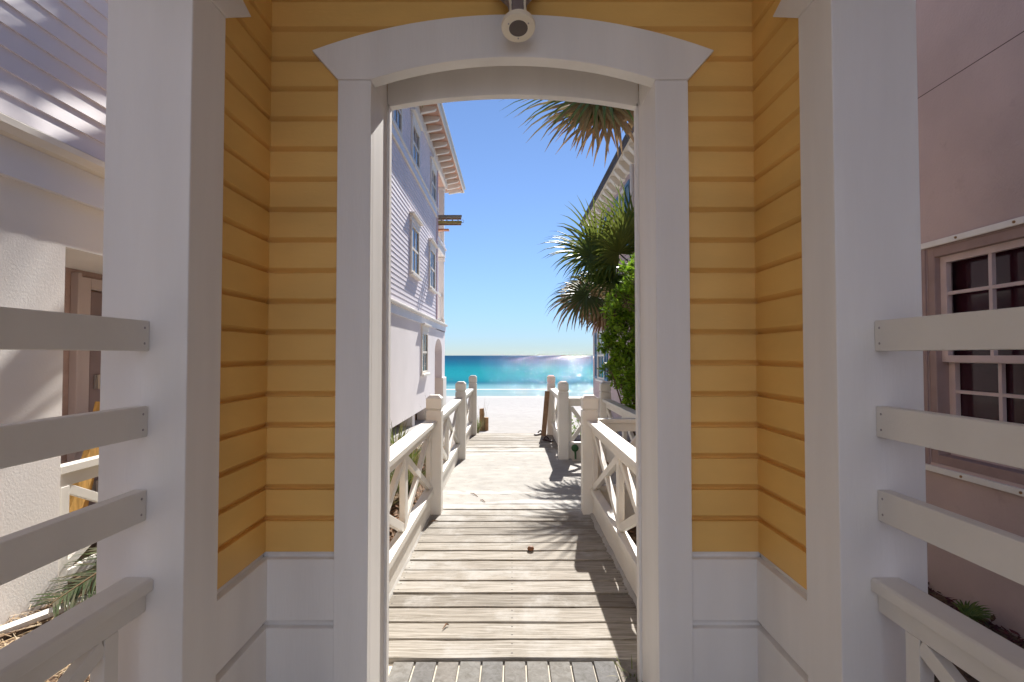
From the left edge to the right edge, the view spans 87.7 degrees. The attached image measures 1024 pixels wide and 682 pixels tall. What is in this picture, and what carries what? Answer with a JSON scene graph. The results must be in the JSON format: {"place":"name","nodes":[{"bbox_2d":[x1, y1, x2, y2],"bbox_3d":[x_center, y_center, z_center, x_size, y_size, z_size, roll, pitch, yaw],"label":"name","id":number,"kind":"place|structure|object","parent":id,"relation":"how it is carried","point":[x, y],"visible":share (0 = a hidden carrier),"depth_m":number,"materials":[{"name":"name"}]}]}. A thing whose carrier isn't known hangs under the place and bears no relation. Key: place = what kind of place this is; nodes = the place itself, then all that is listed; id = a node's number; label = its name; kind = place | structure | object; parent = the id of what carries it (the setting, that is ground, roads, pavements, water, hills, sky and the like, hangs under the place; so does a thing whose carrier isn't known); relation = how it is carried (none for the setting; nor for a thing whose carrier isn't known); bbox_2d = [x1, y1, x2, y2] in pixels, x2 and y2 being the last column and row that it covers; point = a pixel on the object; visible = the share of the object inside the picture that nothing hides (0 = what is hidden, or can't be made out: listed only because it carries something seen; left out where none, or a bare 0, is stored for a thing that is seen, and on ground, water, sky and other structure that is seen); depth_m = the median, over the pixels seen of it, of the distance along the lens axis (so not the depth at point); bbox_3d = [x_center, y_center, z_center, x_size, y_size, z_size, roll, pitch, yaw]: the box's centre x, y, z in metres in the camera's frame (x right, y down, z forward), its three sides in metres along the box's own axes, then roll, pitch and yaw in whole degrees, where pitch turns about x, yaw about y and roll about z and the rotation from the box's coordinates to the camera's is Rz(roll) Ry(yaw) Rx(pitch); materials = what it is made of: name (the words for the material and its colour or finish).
{"place":"outdoors","nodes":[
{"label":"outdoors","id":0,"kind":"place"},
{"bbox_2d":[0,396,1023,681],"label":"ground","id":1,"kind":"structure","parent":0,"point":[514,414],"depth_m":12.59,"materials":[{"name":"white sand"}]},
{"bbox_2d":[0,573,94,681],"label":"pine straw","id":2,"kind":"object","parent":1,"relation":"on","point":[16,637],"visible":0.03,"depth_m":2.29,"materials":[{"name":"plant"}]},
{"bbox_2d":[0,592,94,635],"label":"lath strip","id":3,"kind":"object","parent":2,"relation":"on","point":[23,622],"depth_m":2.30,"materials":[{"name":"beige paint"}]},
{"bbox_2d":[30,547,96,617],"bbox_3d":[-1.979,1.141,2.738,0.653,0.255,0.974,0,-2,0],"label":"fallen frond","id":4,"kind":"object","parent":2,"relation":"on","point":[72,594],"visible":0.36,"depth_m":2.48,"materials":[{"name":"green plant"}]},
{"bbox_2d":[82,544,96,573],"bbox_3d":[-1.966,1.068,2.963,0.749,0.227,0.735,0,-2,0],"label":"fallen frond","id":5,"kind":"object","parent":2,"relation":"on","point":[90,554],"visible":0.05,"depth_m":2.81,"materials":[{"name":"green plant"}]},
{"bbox_2d":[69,447,98,512],"bbox_3d":[-2.420,0.846,2.978,0.035,0.864,0.438,0,-2,0],"label":"lumber board","id":6,"kind":"object","parent":1,"relation":"on","point":[76,503],"depth_m":2.98,"materials":[{"name":"wood"}]},
{"bbox_2d":[83,402,99,507],"bbox_3d":[-2.500,0.820,3.124,0.035,0.913,0.332,0,-2,0],"label":"lumber board","id":7,"kind":"object","parent":1,"relation":"on","point":[95,408],"visible":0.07,"depth_m":3.16,"materials":[{"name":"orange wood"}]},
{"bbox_2d":[0,0,465,625],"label":"beach house","id":8,"kind":"structure","parent":1,"relation":"on","point":[52,106],"depth_m":2.63,"materials":[{"name":"paint"}]},
{"bbox_2d":[58,455,98,592],"bbox_3d":[-2.235,0.992,3.485,0.060,0.705,1.780,0,-2,0],"label":"stair railing","id":9,"kind":"object","parent":8,"relation":"attached to","point":[76,471],"visible":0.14,"depth_m":2.71,"materials":[{"name":"beige paint"}]},
{"bbox_2d":[67,272,101,505],"bbox_3d":[-2.684,0.473,3.820,0.048,1.760,1.138,0,-2,0],"label":"door","id":10,"kind":"structure","parent":8,"relation":"in","point":[84,366],"depth_m":3.33,"materials":[{"name":"grey paint"}]},
{"bbox_2d":[392,109,402,137],"bbox_3d":[-2.185,-4.446,10.099,0.065,0.905,0.850,0,-2,0],"label":"window","id":11,"kind":"structure","parent":8,"relation":"in","point":[397,115],"depth_m":10.27,"materials":[{"name":"paint"}]},
{"bbox_2d":[409,211,423,280],"bbox_3d":[-2.148,-2.085,11.961,0.140,1.345,1.160,0,-2,0],"label":"window","id":12,"kind":"structure","parent":8,"relation":"in","point":[415,222],"depth_m":11.93,"materials":[{"name":"paint"}]},
{"bbox_2d":[410,108,423,170],"bbox_3d":[-2.148,-4.479,12.050,0.140,1.075,1.110,0,-2,0],"label":"window","id":13,"kind":"structure","parent":8,"relation":"in","point":[416,125],"depth_m":11.98,"materials":[{"name":"paint"}]},
{"bbox_2d":[420,323,431,375],"bbox_3d":[-2.160,0.223,13.349,0.140,1.285,1.060,0,-2,0],"label":"window","id":14,"kind":"structure","parent":8,"relation":"in","point":[424,327],"depth_m":13.29,"materials":[{"name":"paint"}]},
{"bbox_2d":[428,238,438,293],"bbox_3d":[-2.148,-2.015,14.560,0.140,1.345,1.160,0,-2,0],"label":"window","id":15,"kind":"structure","parent":8,"relation":"in","point":[432,244],"depth_m":14.50,"materials":[{"name":"paint"}]},
{"bbox_2d":[430,156,439,202],"bbox_3d":[-2.148,-4.406,14.764,0.140,1.075,1.040,0,-2,0],"label":"window","id":16,"kind":"structure","parent":8,"relation":"in","point":[434,166],"depth_m":14.64,"materials":[{"name":"paint"}]},
{"bbox_2d":[438,215,463,224],"bbox_3d":[-2.799,-3.715,16.411,2.668,0.250,0.310,0,-2,0],"label":"trellis","id":17,"kind":"object","parent":8,"relation":"on","point":[449,217],"visible":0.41,"depth_m":16.27,"materials":[{"name":"wood"}]},
{"bbox_2d":[81,448,635,589],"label":"leaf litter","id":18,"kind":"object","parent":1,"relation":"on","point":[397,505],"visible":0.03,"depth_m":5.36,"materials":[{"name":"plant"}]},
{"bbox_2d":[390,470,412,504],"bbox_3d":[-1.298,1.410,4.998,0.855,0.575,0.964,1,-2,-23],"label":"grass clump","id":19,"kind":"object","parent":1,"relation":"on","point":[397,487],"visible":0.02,"depth_m":5.05,"materials":[{"name":"green plant"}]},
{"bbox_2d":[390,418,417,469],"bbox_3d":[-1.522,1.371,7.090,1.175,0.711,1.004,-1,-2,29],"label":"grass clump","id":20,"kind":"object","parent":1,"relation":"on","point":[392,442],"visible":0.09,"depth_m":7.13,"materials":[{"name":"green plant"}]},
{"bbox_2d":[391,436,422,463],"bbox_3d":[-1.301,1.437,6.648,0.877,0.608,0.908,-1,-2,20],"label":"grass clump","id":21,"kind":"object","parent":1,"relation":"on","point":[415,454],"visible":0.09,"depth_m":6.63,"materials":[{"name":"green plant"}]},
{"bbox_2d":[391,453,425,494],"bbox_3d":[-1.121,1.475,5.921,0.715,0.510,0.805,1,-2,-35],"label":"grass clump","id":22,"kind":"object","parent":1,"relation":"on","point":[410,475],"visible":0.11,"depth_m":5.79,"materials":[{"name":"green plant"}]},
{"bbox_2d":[467,418,482,432],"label":"grass clump","id":23,"kind":"object","parent":1,"relation":"on","point":[478,425],"visible":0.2,"depth_m":10.21,"materials":[{"name":"green plant"}]},
{"bbox_2d":[477,402,487,430],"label":"sea oats","id":24,"kind":"object","parent":1,"relation":"on","point":[483,417],"visible":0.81,"depth_m":11.14,"materials":[{"name":"green plant"}]},
{"bbox_2d":[479,408,488,430],"bbox_3d":[-0.594,1.738,11.263,0.195,0.634,0.107,0,-2,-10],"label":"wood stump","id":25,"kind":"object","parent":1,"relation":"on","point":[486,425],"visible":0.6,"depth_m":11.23,"materials":[{"name":"brown wood"}]},
{"bbox_2d":[500,99,633,167],"bbox_3d":[1.520,-1.239,5.300,3.292,5.886,2.717,0,-2,0],"label":"palm tree","id":26,"kind":"object","parent":1,"relation":"on","point":[586,117],"visible":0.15,"depth_m":4.92,"materials":[{"name":"green plant"}]},
{"bbox_2d":[572,415,580,441],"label":"leafy shrub","id":27,"kind":"object","parent":1,"relation":"on","point":[574,428],"visible":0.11,"depth_m":8.22,"materials":[{"name":"green plant"}]},
{"bbox_2d":[538,179,634,340],"bbox_3d":[1.745,-0.486,8.885,2.742,4.573,3.083,0,-2,0],"label":"palm tree","id":28,"kind":"object","parent":1,"relation":"on","point":[600,251],"visible":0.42,"depth_m":8.40,"materials":[{"name":"green plant"}]},
{"bbox_2d":[595,252,635,435],"bbox_3d":[1.737,0.311,6.255,1.183,2.735,1.970,1,-2,-21],"label":"leafy shrub","id":29,"kind":"object","parent":1,"relation":"on","point":[621,352],"visible":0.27,"depth_m":6.40,"materials":[{"name":"green plant"}]},
{"bbox_2d":[928,582,1023,681],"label":"red mulch","id":30,"kind":"object","parent":1,"relation":"on","point":[987,623],"visible":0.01,"depth_m":2.81,"materials":[{"name":"brown wood"}]},
{"bbox_2d":[952,600,996,622],"bbox_3d":[2.370,1.421,2.791,0.315,0.072,0.260,1,-2,-20],"label":"palm seedling","id":31,"kind":"object","parent":30,"relation":"on","point":[973,611],"visible":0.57,"depth_m":2.82,"materials":[{"name":"green plant"}]},
{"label":"boardwalk joists","id":32,"kind":"structure","parent":1,"relation":"on","visible":0},
{"bbox_2d":[389,433,636,663],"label":"boardwalk","id":33,"kind":"structure","parent":32,"relation":"on","point":[482,581],"depth_m":3.31,"materials":[{"name":"brown wood"}]},
{"bbox_2d":[389,514,430,600],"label":"board","id":34,"kind":"structure","parent":33,"relation":"on","point":[407,561],"depth_m":3.76,"materials":[{"name":"white wood"}]},
{"bbox_2d":[389,375,476,593],"bbox_3d":[-0.719,1.200,6.190,0.147,1.335,7.240,0,-2,0],"label":"boardwalk railing","id":35,"kind":"object","parent":33,"relation":"attached to","point":[431,431],"visible":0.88,"depth_m":4.73,"materials":[{"name":"beige paint"}]},
{"bbox_2d":[443,452,615,503],"bbox_3d":[0.230,1.618,6.459,2.080,0.034,4.400,0,-2,0],"label":"sand drift","id":36,"kind":"object","parent":33,"relation":"on","point":[532,473],"visible":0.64,"depth_m":6.25,"materials":[{"name":"white sand"}]},
{"bbox_2d":[541,391,549,435],"bbox_3d":[0.603,1.305,9.603,0.086,0.798,0.184,-1,-2,34],"label":"leaning board","id":37,"kind":"object","parent":33,"relation":"on","point":[545,413],"visible":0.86,"depth_m":9.59,"materials":[{"name":"brown wood"}]},
{"bbox_2d":[542,436,552,441],"bbox_3d":[0.599,1.640,8.961,0.112,0.074,0.275,1,-2,-29],"label":"sandal","id":38,"kind":"object","parent":33,"relation":"on","point":[546,439],"visible":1,"depth_m":8.96,"materials":[{"name":"rubber"}]},
{"bbox_2d":[547,375,610,460],"bbox_3d":[0.998,1.263,8.529,0.705,1.335,2.560,0,-2,0],"label":"boardwalk railing","id":39,"kind":"object","parent":33,"relation":"attached to","point":[560,413],"visible":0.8,"depth_m":7.39,"materials":[{"name":"beige paint"}]},
{"bbox_2d":[571,444,578,458],"bbox_3d":[0.870,1.526,7.340,0.098,0.194,0.103,0,-2,0],"label":"foot tap","id":40,"kind":"object","parent":39,"relation":"attached to","point":[574,447],"visible":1,"depth_m":7.35,"materials":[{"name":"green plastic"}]},
{"bbox_2d":[581,395,636,596],"bbox_3d":[1.008,1.136,3.803,0.725,1.335,2.465,0,-2,0],"label":"boardwalk railing","id":41,"kind":"object","parent":33,"relation":"attached to","point":[610,506],"visible":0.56,"depth_m":4.23,"materials":[{"name":"beige paint"}]},
{"bbox_2d":[590,513,636,607],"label":"sand ridge","id":42,"kind":"structure","parent":33,"relation":"on","point":[609,550],"depth_m":3.78,"materials":[{"name":"white sand"}]},
{"bbox_2d":[602,399,635,483],"bbox_3d":[1.280,1.236,6.139,0.110,0.960,2.200,0,-2,0],"label":"boardwalk railing","id":43,"kind":"object","parent":33,"relation":"attached to","point":[623,411],"visible":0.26,"depth_m":6.31,"materials":[{"name":"beige paint"}]},
{"bbox_2d":[388,661,637,681],"bbox_3d":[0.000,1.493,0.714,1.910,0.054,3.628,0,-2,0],"label":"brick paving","id":44,"kind":"structure","parent":0,"point":[469,671],"depth_m":2.44,"materials":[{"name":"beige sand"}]},
{"bbox_2d":[96,0,927,681],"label":"breezeway","id":45,"kind":"object","parent":44,"relation":"on","point":[248,214],"visible":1,"depth_m":2.05,"materials":[{"name":"yellow paint"}]},
{"bbox_2d":[0,307,152,681],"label":"porch railing","id":46,"kind":"object","parent":45,"relation":"attached to","point":[82,637],"visible":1,"depth_m":1.29,"materials":[{"name":"beige paint"}]},
{"bbox_2d":[501,0,534,41],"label":"porch downlight","id":47,"kind":"object","parent":45,"relation":"attached to","point":[518,23],"visible":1,"depth_m":1.98,"materials":[{"name":"metal"}]},
{"bbox_2d":[871,307,1023,681],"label":"porch railing","id":48,"kind":"object","parent":45,"relation":"attached to","point":[941,637],"visible":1,"depth_m":1.29,"materials":[{"name":"beige paint"}]},
{"bbox_2d":[611,654,642,681],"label":"weed","id":49,"kind":"object","parent":44,"relation":"on","point":[624,670],"visible":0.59,"depth_m":2.44,"materials":[{"name":"green plant"}]},
{"bbox_2d":[445,356,592,395],"bbox_3d":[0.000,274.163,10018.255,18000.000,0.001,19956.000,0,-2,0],"label":"sea water","id":50,"kind":"structure","parent":0,"point":[511,375],"depth_m":106.14,"materials":[{"name":"teal liquid"}]},
{"bbox_2d":[442,99,627,355],"label":"sky","id":51,"kind":"structure","parent":0,"point":[499,286],"materials":[{"name":"blue"}]},
{"bbox_2d":[580,0,1023,638],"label":"beach house","id":52,"kind":"structure","parent":0,"point":[970,92],"depth_m":3.06,"materials":[{"name":"pink paint"}]},
{"bbox_2d":[595,331,605,381],"bbox_3d":[2.572,0.446,15.494,0.115,1.455,1.320,0,-2,0],"label":"window","id":53,"kind":"structure","parent":52,"relation":"in","point":[600,356],"depth_m":15.63,"materials":[{"name":"paint"}]},
{"bbox_2d":[618,189,624,255],"bbox_3d":[2.572,-2.795,12.530,0.115,1.475,0.820,0,-2,0],"label":"window","id":54,"kind":"structure","parent":52,"relation":"in","point":[622,191],"depth_m":12.63,"materials":[{"name":"paint"}]},
{"bbox_2d":[927,226,1023,484],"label":"window","id":55,"kind":"structure","parent":52,"relation":"in","point":[986,272],"depth_m":3.07,"materials":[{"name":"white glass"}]}
]}

